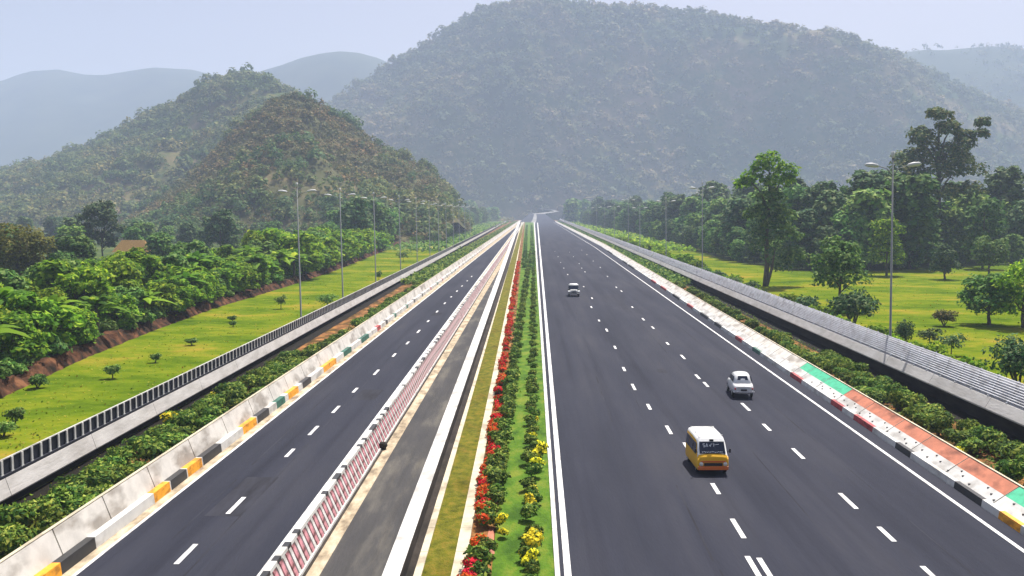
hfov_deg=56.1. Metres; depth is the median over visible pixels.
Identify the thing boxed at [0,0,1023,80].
sky
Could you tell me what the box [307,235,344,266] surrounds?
grove tree
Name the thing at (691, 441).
side window
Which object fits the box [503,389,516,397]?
green shrub
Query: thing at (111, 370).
sapling
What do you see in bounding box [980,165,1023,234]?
forest tree
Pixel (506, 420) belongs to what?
green shrub
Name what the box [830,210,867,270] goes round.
forest tree
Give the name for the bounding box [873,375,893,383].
hedge shrub
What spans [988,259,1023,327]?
tree
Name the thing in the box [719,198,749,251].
forest tree
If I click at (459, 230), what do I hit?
scrub growth
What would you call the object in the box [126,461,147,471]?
hedge shrub
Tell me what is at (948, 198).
forest tree
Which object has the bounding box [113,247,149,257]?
grove tree
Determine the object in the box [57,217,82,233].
forest tree
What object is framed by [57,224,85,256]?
forest tree
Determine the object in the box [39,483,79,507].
hedge shrub
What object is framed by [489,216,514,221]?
junction scrub
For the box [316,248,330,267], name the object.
grove tree
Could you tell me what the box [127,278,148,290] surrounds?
grove tree
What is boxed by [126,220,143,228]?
forest tree
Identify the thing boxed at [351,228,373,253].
grove tree
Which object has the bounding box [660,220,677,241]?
woodland tree
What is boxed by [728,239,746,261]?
woodland tree
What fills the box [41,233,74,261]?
forest tree
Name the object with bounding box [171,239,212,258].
grove tree
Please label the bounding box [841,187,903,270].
forest tree
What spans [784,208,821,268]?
forest tree
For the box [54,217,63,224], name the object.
forest tree
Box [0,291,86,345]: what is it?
grove tree
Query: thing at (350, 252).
grove tree
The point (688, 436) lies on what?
side window
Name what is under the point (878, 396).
hedge shrub
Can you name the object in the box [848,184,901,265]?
forest tree
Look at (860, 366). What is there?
hedge shrub
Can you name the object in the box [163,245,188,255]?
forest tree
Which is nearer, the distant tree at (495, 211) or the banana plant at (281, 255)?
the banana plant at (281, 255)
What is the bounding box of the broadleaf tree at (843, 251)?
[806,235,874,298]
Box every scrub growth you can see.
[383,221,507,251]
[571,221,696,251]
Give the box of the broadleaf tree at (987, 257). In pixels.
[970,235,1009,275]
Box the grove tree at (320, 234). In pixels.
[308,231,329,251]
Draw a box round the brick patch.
[486,528,494,553]
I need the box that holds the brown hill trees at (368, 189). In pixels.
[113,87,474,240]
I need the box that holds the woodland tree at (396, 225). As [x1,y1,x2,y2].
[391,209,403,238]
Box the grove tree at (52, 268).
[28,258,82,296]
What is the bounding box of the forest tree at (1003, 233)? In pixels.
[974,206,1006,262]
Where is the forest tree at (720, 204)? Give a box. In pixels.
[709,196,731,213]
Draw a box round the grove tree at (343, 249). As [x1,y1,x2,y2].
[335,238,348,260]
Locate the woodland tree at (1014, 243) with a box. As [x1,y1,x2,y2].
[1003,233,1023,263]
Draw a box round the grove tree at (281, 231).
[266,227,292,263]
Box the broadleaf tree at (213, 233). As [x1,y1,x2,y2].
[201,208,241,255]
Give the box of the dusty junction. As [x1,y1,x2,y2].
[533,209,558,213]
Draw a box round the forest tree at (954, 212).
[941,206,970,240]
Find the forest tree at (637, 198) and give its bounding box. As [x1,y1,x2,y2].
[629,195,642,204]
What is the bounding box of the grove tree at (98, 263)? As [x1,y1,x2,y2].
[93,261,145,288]
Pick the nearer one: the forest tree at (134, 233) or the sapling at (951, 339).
the sapling at (951, 339)
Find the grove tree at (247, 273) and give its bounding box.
[223,261,262,291]
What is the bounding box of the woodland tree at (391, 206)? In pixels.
[383,203,395,233]
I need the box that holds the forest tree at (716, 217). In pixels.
[707,213,722,221]
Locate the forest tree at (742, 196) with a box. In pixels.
[722,194,746,211]
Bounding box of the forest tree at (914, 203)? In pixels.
[871,172,942,268]
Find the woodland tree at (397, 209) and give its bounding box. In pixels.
[393,207,407,226]
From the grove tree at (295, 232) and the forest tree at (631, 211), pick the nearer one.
the grove tree at (295, 232)
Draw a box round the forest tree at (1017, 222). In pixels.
[1005,200,1023,255]
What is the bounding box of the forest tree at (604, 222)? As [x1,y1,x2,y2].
[600,212,608,227]
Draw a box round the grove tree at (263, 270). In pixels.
[236,251,272,281]
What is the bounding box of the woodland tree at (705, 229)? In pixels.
[698,223,715,252]
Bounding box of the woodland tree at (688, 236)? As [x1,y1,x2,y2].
[683,226,697,247]
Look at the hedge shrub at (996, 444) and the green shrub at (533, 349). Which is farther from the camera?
the green shrub at (533, 349)
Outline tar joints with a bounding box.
[172,262,974,575]
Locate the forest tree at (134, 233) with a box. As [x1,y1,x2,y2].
[119,226,145,240]
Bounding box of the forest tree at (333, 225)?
[325,222,338,228]
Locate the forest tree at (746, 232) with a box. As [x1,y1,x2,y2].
[739,214,774,261]
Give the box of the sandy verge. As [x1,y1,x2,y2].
[306,232,513,575]
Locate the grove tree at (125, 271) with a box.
[98,256,146,302]
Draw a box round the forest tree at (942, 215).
[924,205,949,265]
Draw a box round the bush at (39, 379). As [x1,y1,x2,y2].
[28,373,49,387]
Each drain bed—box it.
[7,225,501,506]
[558,220,1023,443]
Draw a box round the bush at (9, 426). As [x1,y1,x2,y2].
[0,420,17,436]
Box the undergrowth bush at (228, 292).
[223,287,231,294]
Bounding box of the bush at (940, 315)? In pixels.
[930,308,958,325]
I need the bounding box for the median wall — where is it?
[382,221,519,575]
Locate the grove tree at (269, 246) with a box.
[247,239,277,254]
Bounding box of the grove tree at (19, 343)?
[0,310,50,359]
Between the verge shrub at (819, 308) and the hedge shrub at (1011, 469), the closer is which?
the hedge shrub at (1011, 469)
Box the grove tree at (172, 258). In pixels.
[140,252,196,295]
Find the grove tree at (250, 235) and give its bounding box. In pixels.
[240,228,277,250]
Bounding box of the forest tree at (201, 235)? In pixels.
[196,227,213,250]
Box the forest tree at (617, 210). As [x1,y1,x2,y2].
[611,206,624,227]
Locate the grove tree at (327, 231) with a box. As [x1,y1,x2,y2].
[315,227,330,233]
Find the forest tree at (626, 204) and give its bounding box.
[622,202,631,208]
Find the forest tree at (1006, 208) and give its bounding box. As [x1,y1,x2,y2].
[994,198,1022,249]
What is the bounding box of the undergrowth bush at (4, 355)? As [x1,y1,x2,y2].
[0,351,34,367]
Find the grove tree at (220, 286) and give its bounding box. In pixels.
[195,271,227,300]
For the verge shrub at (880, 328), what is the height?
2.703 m
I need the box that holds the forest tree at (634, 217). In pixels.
[630,211,640,232]
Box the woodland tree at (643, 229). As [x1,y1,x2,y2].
[641,222,649,234]
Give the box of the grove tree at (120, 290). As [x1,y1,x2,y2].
[112,285,147,315]
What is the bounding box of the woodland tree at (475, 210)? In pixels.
[470,206,481,223]
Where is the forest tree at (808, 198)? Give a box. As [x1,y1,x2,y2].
[797,180,841,262]
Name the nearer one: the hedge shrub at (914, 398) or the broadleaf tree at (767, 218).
the hedge shrub at (914, 398)
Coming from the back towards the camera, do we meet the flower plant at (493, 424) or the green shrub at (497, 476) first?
the flower plant at (493, 424)
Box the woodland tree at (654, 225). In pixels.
[650,221,660,237]
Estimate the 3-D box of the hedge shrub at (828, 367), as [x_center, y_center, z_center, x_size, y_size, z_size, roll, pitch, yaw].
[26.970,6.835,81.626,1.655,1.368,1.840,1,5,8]
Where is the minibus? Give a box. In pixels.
[686,426,730,472]
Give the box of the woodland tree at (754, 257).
[744,235,763,263]
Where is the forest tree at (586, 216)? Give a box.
[583,210,590,224]
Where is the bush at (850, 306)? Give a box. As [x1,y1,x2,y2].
[823,288,881,323]
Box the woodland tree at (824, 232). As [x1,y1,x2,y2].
[812,225,847,267]
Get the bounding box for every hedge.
[400,221,516,284]
[557,221,693,284]
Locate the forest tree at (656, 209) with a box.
[646,205,665,227]
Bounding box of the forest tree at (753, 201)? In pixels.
[750,187,782,208]
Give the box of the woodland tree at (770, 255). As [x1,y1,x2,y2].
[761,241,776,264]
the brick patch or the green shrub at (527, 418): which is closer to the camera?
the brick patch
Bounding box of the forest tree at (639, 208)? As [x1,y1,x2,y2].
[637,205,647,210]
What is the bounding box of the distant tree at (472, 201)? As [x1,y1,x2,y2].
[466,199,477,207]
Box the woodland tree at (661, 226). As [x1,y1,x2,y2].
[656,219,675,241]
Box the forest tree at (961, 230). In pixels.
[949,214,982,263]
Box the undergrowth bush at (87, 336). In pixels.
[74,331,96,342]
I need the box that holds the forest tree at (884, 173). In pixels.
[877,169,901,190]
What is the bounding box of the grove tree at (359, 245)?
[352,243,362,258]
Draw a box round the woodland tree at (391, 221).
[373,204,395,234]
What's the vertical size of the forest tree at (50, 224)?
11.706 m
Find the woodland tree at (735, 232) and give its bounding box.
[724,226,746,256]
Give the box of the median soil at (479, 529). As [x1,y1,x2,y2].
[468,222,524,573]
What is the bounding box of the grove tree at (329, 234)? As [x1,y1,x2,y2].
[326,233,351,258]
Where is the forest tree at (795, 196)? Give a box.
[780,183,810,211]
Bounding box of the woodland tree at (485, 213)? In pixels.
[482,208,488,222]
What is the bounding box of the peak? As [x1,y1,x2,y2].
[258,51,389,105]
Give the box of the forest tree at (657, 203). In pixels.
[650,202,661,208]
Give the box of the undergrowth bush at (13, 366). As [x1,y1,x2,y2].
[0,358,28,374]
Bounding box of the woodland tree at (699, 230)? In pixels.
[696,229,706,251]
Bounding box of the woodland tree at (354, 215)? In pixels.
[337,196,372,231]
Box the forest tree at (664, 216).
[657,212,671,222]
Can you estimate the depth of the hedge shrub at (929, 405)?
65.00 m
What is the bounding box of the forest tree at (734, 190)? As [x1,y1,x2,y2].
[727,188,737,199]
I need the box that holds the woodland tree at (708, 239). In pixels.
[703,227,720,255]
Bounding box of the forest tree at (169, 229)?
[159,225,175,242]
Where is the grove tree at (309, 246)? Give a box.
[278,232,328,273]
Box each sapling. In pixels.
[1,407,26,423]
[102,364,121,378]
[148,352,161,362]
[184,337,198,344]
[226,316,236,320]
[274,294,287,304]
[315,294,338,303]
[376,270,381,277]
[395,250,411,257]
[408,235,424,241]
[916,327,945,341]
[936,333,968,354]
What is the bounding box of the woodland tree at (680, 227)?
[674,223,684,243]
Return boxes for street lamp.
[277,182,316,317]
[324,188,355,297]
[361,192,386,281]
[388,195,409,269]
[406,197,424,261]
[421,200,436,248]
[430,201,444,245]
[622,197,634,240]
[690,182,714,268]
[865,151,921,336]
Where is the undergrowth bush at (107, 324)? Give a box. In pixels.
[99,318,118,331]
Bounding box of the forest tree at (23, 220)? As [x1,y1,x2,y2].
[16,216,33,232]
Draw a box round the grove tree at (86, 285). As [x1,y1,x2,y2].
[54,265,115,322]
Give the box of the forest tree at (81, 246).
[54,235,99,261]
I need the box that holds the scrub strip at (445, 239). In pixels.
[393,221,501,247]
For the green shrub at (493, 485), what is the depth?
45.98 m
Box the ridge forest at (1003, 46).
[899,42,1023,109]
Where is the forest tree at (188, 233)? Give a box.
[175,221,197,244]
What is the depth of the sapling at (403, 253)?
265.83 m
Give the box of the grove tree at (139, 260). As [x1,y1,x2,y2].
[117,251,169,307]
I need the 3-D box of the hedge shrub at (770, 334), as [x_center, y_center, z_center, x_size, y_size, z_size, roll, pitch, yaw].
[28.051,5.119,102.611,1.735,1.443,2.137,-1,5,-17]
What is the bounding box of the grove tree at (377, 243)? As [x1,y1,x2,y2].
[375,236,381,249]
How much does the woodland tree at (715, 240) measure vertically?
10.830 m
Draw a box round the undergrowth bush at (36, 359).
[22,348,40,360]
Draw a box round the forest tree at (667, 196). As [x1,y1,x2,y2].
[662,194,679,210]
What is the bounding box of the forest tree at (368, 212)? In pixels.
[362,207,372,228]
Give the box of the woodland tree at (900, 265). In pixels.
[892,242,911,269]
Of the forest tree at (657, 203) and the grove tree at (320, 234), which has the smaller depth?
the grove tree at (320, 234)
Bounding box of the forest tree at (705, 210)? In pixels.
[699,205,709,215]
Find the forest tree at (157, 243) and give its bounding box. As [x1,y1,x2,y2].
[143,231,173,258]
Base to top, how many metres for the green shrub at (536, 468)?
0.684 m
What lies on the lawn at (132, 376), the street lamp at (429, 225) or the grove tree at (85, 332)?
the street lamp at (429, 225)
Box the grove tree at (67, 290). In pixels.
[50,273,122,303]
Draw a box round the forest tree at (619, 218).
[615,210,626,230]
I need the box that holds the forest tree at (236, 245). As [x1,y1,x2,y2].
[228,235,241,248]
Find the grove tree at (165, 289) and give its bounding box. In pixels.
[141,281,185,313]
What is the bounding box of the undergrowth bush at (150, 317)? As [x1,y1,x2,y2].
[142,309,157,322]
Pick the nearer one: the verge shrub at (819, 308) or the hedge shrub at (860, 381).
the hedge shrub at (860, 381)
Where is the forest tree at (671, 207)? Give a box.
[661,194,685,230]
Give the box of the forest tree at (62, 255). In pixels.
[47,250,81,260]
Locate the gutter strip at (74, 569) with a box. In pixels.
[61,220,521,575]
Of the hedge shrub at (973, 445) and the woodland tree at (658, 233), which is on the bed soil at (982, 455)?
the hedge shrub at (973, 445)
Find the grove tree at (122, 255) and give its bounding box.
[99,252,142,271]
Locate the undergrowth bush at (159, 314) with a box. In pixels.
[148,306,165,318]
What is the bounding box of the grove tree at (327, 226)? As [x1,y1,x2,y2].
[318,224,335,231]
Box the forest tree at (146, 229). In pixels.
[134,222,154,241]
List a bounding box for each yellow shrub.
[160,410,178,422]
[493,512,508,526]
[497,527,509,535]
[520,527,543,548]
[521,548,539,567]
[523,493,536,504]
[529,457,545,465]
[532,441,548,458]
[955,445,966,452]
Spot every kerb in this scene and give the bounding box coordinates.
[413,222,522,575]
[451,224,523,575]
[534,222,559,575]
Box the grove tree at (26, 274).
[18,265,54,286]
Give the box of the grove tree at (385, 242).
[373,230,390,247]
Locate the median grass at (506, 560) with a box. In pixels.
[492,222,554,575]
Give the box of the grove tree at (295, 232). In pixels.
[293,230,306,234]
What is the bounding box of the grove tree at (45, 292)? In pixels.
[24,286,66,328]
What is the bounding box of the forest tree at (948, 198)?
[941,180,973,258]
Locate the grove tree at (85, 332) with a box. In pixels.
[46,302,98,343]
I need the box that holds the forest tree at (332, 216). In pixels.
[322,209,341,229]
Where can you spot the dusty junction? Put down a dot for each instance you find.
(547, 212)
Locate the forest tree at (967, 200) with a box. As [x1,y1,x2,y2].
[951,192,989,260]
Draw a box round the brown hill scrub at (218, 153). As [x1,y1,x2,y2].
[110,91,471,240]
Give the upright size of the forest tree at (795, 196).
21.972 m
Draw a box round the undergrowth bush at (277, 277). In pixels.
[268,272,283,280]
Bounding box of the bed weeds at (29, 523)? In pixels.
[27,314,366,534]
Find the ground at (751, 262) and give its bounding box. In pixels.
[23,220,1022,563]
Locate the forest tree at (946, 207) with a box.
[907,171,950,213]
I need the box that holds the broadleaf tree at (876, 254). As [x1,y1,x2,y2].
[867,218,906,275]
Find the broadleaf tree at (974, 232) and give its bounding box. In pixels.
[960,197,1007,268]
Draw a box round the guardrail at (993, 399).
[560,219,1023,439]
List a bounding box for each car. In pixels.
[568,283,579,296]
[727,371,753,396]
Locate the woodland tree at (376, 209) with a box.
[364,197,389,233]
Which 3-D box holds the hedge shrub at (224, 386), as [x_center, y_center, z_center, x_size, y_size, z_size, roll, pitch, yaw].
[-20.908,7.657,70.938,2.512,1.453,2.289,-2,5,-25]
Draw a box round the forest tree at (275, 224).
[263,220,282,228]
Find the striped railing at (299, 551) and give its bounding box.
[260,221,523,575]
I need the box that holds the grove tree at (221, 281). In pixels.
[202,270,224,294]
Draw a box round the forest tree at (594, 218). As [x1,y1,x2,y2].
[591,209,600,225]
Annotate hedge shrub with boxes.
[0,502,37,525]
[0,521,21,531]
[0,530,29,559]
[3,523,38,539]
[26,497,61,519]
[29,507,70,533]
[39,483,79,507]
[53,481,88,495]
[54,474,87,484]
[61,493,99,512]
[79,460,122,475]
[79,483,113,495]
[84,468,126,487]
[93,454,126,464]
[105,445,136,465]
[108,464,136,476]
[121,435,156,451]
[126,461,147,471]
[134,440,171,461]
[142,425,178,437]
[144,422,178,432]
[155,432,185,448]
[156,431,190,440]
[166,412,196,426]
[168,409,198,420]
[174,424,197,437]
[187,403,207,418]
[193,398,223,406]
[193,414,218,428]
[199,406,229,417]
[202,394,225,402]
[212,382,246,394]
[218,389,237,402]
[223,398,243,408]
[226,389,249,399]
[228,380,247,388]
[236,374,259,388]
[245,368,260,376]
[247,386,264,395]
[251,367,279,373]
[254,375,277,386]
[255,370,278,378]
[263,363,277,367]
[264,356,289,362]
[264,360,287,365]
[268,365,287,372]
[276,350,299,356]
[284,358,302,364]
[284,365,296,371]
[287,362,301,365]
[297,348,316,356]
[304,343,320,351]
[313,341,329,349]
[323,336,337,341]
[329,333,344,338]
[338,329,349,333]
[350,318,365,326]
[363,311,376,317]
[381,300,393,305]
[384,297,396,300]
[689,289,701,294]
[703,296,714,298]
[713,302,726,307]
[721,306,732,313]
[727,309,741,315]
[730,314,749,320]
[744,319,760,328]
[753,326,766,333]
[760,329,775,336]
[766,330,778,341]
[772,332,792,342]
[776,336,794,343]
[779,340,792,347]
[785,344,800,350]
[791,348,809,356]
[801,353,820,363]
[810,355,825,367]
[816,351,839,356]
[816,358,833,368]
[820,361,838,373]
[825,354,841,359]
[832,356,853,366]
[832,367,851,381]
[835,371,856,385]
[839,361,855,368]
[847,362,868,371]
[850,375,873,386]
[851,370,874,377]
[853,385,873,393]
[864,387,887,393]
[865,390,885,403]
[872,384,884,388]
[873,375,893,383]
[873,378,889,385]
[883,382,907,392]
[884,390,907,409]
[890,388,913,395]
[898,393,927,406]
[900,405,928,423]
[912,412,936,427]
[914,402,944,410]
[922,415,954,435]
[923,406,944,413]
[926,410,954,420]
[941,428,977,443]
[955,418,982,430]
[956,437,986,453]
[967,425,996,439]
[978,428,1006,448]
[984,438,1018,453]
[992,441,1023,462]
[994,458,1023,482]
[1016,454,1023,465]
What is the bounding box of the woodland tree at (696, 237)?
[692,226,701,250]
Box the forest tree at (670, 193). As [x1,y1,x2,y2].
[659,191,676,203]
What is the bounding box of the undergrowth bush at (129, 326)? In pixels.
[113,312,142,329]
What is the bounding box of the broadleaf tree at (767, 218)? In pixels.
[732,149,808,285]
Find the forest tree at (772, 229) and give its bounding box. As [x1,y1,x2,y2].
[760,210,790,246]
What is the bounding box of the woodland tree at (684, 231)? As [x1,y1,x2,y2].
[677,225,689,245]
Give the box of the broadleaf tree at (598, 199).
[589,196,604,208]
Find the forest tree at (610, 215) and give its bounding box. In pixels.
[606,208,614,227]
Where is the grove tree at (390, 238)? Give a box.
[386,233,393,244]
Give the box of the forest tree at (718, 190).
[695,180,731,201]
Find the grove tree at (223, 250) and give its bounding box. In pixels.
[210,244,239,261]
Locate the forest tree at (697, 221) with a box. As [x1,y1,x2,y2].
[692,216,703,226]
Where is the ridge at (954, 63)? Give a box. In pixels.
[904,46,1023,108]
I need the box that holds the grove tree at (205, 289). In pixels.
[165,264,216,302]
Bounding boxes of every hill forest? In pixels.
[0,62,317,228]
[324,0,1023,218]
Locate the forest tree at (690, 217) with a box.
[684,212,701,227]
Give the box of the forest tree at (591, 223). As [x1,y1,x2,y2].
[589,210,594,224]
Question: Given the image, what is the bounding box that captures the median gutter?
[406,224,520,575]
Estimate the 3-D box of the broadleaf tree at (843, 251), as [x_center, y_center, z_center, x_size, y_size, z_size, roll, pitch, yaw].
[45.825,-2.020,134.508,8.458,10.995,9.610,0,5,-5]
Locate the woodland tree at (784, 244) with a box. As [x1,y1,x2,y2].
[771,236,791,265]
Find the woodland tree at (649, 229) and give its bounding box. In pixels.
[647,220,656,235]
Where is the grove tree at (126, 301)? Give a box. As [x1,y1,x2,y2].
[93,293,144,326]
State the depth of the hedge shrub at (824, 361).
83.17 m
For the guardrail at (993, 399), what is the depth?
81.59 m
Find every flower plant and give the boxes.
[456,572,472,575]
[460,556,481,568]
[462,564,476,575]
[468,533,486,545]
[474,489,488,494]
[474,503,489,512]
[475,483,489,490]
[475,492,484,500]
[475,512,491,525]
[477,476,487,485]
[477,497,489,504]
[479,463,486,469]
[486,426,497,432]
[486,443,500,451]
[486,448,494,455]
[487,422,497,428]
[490,413,500,417]
[493,386,502,392]
[495,379,503,384]
[498,367,506,371]
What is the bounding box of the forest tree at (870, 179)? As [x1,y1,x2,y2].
[839,169,902,267]
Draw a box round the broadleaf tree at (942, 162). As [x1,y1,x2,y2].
[887,106,991,208]
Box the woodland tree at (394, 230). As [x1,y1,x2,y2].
[377,202,397,239]
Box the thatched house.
[112,240,150,252]
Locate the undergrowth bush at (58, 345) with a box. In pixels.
[42,335,72,357]
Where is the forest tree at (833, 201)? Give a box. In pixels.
[811,188,850,248]
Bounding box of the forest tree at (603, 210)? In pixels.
[597,207,608,224]
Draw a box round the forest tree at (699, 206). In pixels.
[694,199,714,213]
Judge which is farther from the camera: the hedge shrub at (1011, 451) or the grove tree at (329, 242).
the grove tree at (329, 242)
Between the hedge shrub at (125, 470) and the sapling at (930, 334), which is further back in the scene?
the sapling at (930, 334)
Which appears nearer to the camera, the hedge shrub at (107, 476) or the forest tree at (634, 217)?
the hedge shrub at (107, 476)
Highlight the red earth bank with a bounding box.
[0,240,404,398]
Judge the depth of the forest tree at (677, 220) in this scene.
419.60 m
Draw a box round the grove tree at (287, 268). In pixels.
[272,248,306,275]
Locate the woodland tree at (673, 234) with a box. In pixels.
[671,230,677,243]
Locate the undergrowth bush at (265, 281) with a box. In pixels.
[259,277,271,284]
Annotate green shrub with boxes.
[462,545,492,565]
[470,560,492,575]
[475,536,497,550]
[477,505,498,524]
[482,465,503,474]
[483,487,504,502]
[483,500,499,510]
[485,458,506,470]
[486,430,513,442]
[486,452,507,466]
[486,468,511,485]
[487,483,507,496]
[493,417,514,427]
[494,439,508,448]
[494,446,509,455]
[496,423,511,430]
[498,395,513,402]
[498,400,517,412]
[498,405,514,417]
[500,378,515,385]
[501,383,520,392]
[502,428,512,434]
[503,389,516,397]
[505,367,519,373]
[506,372,519,380]
[507,369,520,376]
[508,352,521,359]
[508,363,518,369]
[509,358,517,363]
[510,347,521,353]
[511,338,520,342]
[511,342,523,347]
[512,330,522,336]
[514,325,522,330]
[515,312,525,317]
[517,535,541,547]
[517,545,530,559]
[518,478,536,487]
[519,503,538,518]
[520,449,537,462]
[521,500,539,507]
[523,414,536,422]
[523,523,543,536]
[523,558,540,575]
[524,403,535,408]
[524,434,538,443]
[524,485,540,493]
[525,384,538,393]
[525,463,543,476]
[526,357,537,363]
[526,377,536,384]
[526,399,535,403]
[526,420,536,427]
[526,428,538,436]
[526,489,543,502]
[527,370,537,374]
[527,406,540,415]
[528,352,538,357]
[528,382,539,389]
[528,441,537,448]
[529,342,538,346]
[529,347,537,352]
[529,424,539,430]
[530,328,537,333]
[530,362,538,368]
[530,395,539,402]
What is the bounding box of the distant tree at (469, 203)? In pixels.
[461,201,473,210]
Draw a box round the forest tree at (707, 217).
[699,209,720,225]
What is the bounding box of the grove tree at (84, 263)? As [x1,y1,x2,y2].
[30,259,91,282]
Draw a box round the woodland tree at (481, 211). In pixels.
[479,208,485,222]
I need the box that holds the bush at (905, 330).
[893,319,915,341]
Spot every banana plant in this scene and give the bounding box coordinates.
[0,286,37,304]
[0,324,31,338]
[22,294,83,331]
[68,294,132,331]
[128,289,176,312]
[170,251,213,265]
[171,271,209,297]
[226,254,241,261]
[229,245,266,256]
[238,254,274,282]
[263,261,279,267]
[268,250,297,268]
[287,251,312,276]
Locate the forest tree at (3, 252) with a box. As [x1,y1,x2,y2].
[0,233,16,273]
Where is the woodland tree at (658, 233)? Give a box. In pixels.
[656,230,662,240]
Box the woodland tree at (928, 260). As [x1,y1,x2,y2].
[924,241,941,265]
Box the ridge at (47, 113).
[0,68,213,165]
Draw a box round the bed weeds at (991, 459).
[684,285,1023,485]
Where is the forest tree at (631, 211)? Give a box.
[621,206,636,231]
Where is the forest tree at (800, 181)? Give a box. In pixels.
[776,177,812,192]
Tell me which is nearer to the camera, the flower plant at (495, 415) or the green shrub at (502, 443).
the green shrub at (502, 443)
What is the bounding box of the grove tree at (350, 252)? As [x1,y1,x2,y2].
[327,232,357,260]
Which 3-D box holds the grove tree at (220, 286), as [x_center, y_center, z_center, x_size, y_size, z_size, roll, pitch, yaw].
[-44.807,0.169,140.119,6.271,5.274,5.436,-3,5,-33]
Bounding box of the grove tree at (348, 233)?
[331,229,360,254]
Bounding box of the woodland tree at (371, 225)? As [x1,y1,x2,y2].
[361,217,375,230]
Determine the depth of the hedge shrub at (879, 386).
72.61 m
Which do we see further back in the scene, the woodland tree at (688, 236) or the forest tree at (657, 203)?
the forest tree at (657, 203)
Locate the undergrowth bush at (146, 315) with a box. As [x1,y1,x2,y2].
[123,311,147,322]
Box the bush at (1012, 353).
[976,333,1023,382]
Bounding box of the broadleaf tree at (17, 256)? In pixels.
[0,222,57,275]
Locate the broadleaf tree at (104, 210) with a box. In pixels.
[74,199,127,259]
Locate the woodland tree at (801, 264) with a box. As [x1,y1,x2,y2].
[793,244,809,267]
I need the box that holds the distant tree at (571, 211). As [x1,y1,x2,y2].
[563,198,581,221]
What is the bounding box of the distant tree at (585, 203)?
[578,198,590,220]
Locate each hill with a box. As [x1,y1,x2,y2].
[0,81,286,230]
[118,100,469,243]
[332,5,1023,219]
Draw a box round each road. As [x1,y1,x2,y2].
[76,227,515,575]
[319,269,499,575]
[520,214,554,222]
[535,222,1023,575]
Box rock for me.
[379,442,387,449]
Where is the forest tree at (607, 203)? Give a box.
[598,200,614,211]
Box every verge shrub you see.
[621,237,631,241]
[628,240,640,244]
[644,243,657,250]
[651,245,667,250]
[651,250,673,256]
[672,252,694,263]
[688,258,707,268]
[712,269,727,276]
[723,276,741,282]
[725,273,743,283]
[745,280,762,289]
[778,293,798,301]
[794,294,820,305]
[808,305,826,313]
[830,313,850,320]
[864,324,895,335]
[885,332,903,340]
[905,339,918,345]
[918,341,948,353]
[941,352,956,359]
[955,355,987,370]
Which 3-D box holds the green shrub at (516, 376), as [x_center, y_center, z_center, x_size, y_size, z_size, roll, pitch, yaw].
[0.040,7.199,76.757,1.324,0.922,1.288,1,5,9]
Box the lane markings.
[72,222,1023,575]
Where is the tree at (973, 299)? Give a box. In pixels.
[955,272,1014,324]
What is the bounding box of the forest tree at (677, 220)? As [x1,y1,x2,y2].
[674,215,682,226]
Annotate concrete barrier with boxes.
[0,221,518,575]
[555,221,1023,535]
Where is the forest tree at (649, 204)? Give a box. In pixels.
[643,201,656,210]
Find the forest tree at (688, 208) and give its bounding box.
[679,196,705,223]
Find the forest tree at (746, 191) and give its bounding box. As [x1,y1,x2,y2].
[735,181,763,195]
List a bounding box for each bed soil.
[25,220,520,535]
[554,220,1023,484]
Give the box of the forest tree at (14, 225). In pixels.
[0,222,24,237]
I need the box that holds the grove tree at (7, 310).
[0,304,10,348]
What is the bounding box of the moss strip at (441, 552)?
[422,223,523,575]
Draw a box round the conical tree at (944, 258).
[929,243,963,279]
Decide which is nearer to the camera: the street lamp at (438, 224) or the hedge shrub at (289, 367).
the hedge shrub at (289, 367)
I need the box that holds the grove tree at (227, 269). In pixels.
[191,255,243,290]
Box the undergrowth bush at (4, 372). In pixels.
[0,366,12,378]
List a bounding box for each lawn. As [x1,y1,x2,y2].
[0,239,475,504]
[610,233,1023,383]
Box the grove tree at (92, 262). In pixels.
[83,257,99,266]
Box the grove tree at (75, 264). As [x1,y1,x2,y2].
[26,259,85,289]
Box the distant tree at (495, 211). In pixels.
[490,207,500,221]
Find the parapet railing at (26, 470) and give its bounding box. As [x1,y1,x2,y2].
[0,220,506,506]
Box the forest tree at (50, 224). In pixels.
[42,216,58,236]
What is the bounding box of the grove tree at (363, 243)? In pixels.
[349,230,367,253]
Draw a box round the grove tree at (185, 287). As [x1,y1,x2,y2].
[143,275,203,315]
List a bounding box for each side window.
[686,432,689,444]
[689,436,693,448]
[692,441,696,453]
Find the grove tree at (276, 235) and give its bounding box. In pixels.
[257,227,289,246]
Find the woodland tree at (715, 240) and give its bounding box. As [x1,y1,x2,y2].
[710,222,726,256]
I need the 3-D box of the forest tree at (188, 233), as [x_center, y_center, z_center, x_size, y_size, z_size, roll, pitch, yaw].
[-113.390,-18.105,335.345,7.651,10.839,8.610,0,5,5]
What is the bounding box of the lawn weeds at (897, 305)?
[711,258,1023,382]
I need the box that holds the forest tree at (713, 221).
[703,219,720,249]
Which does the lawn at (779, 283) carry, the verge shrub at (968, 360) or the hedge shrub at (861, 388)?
the verge shrub at (968, 360)
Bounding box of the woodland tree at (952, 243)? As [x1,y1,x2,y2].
[941,237,963,264]
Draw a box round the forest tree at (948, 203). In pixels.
[941,198,954,241]
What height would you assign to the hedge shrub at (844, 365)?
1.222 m
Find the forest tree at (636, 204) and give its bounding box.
[631,201,643,209]
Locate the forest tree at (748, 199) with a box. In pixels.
[737,197,753,226]
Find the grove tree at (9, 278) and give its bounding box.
[0,268,30,290]
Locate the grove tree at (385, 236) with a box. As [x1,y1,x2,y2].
[377,230,388,247]
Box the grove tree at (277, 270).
[250,257,284,278]
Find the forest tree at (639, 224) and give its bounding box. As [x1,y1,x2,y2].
[635,211,645,233]

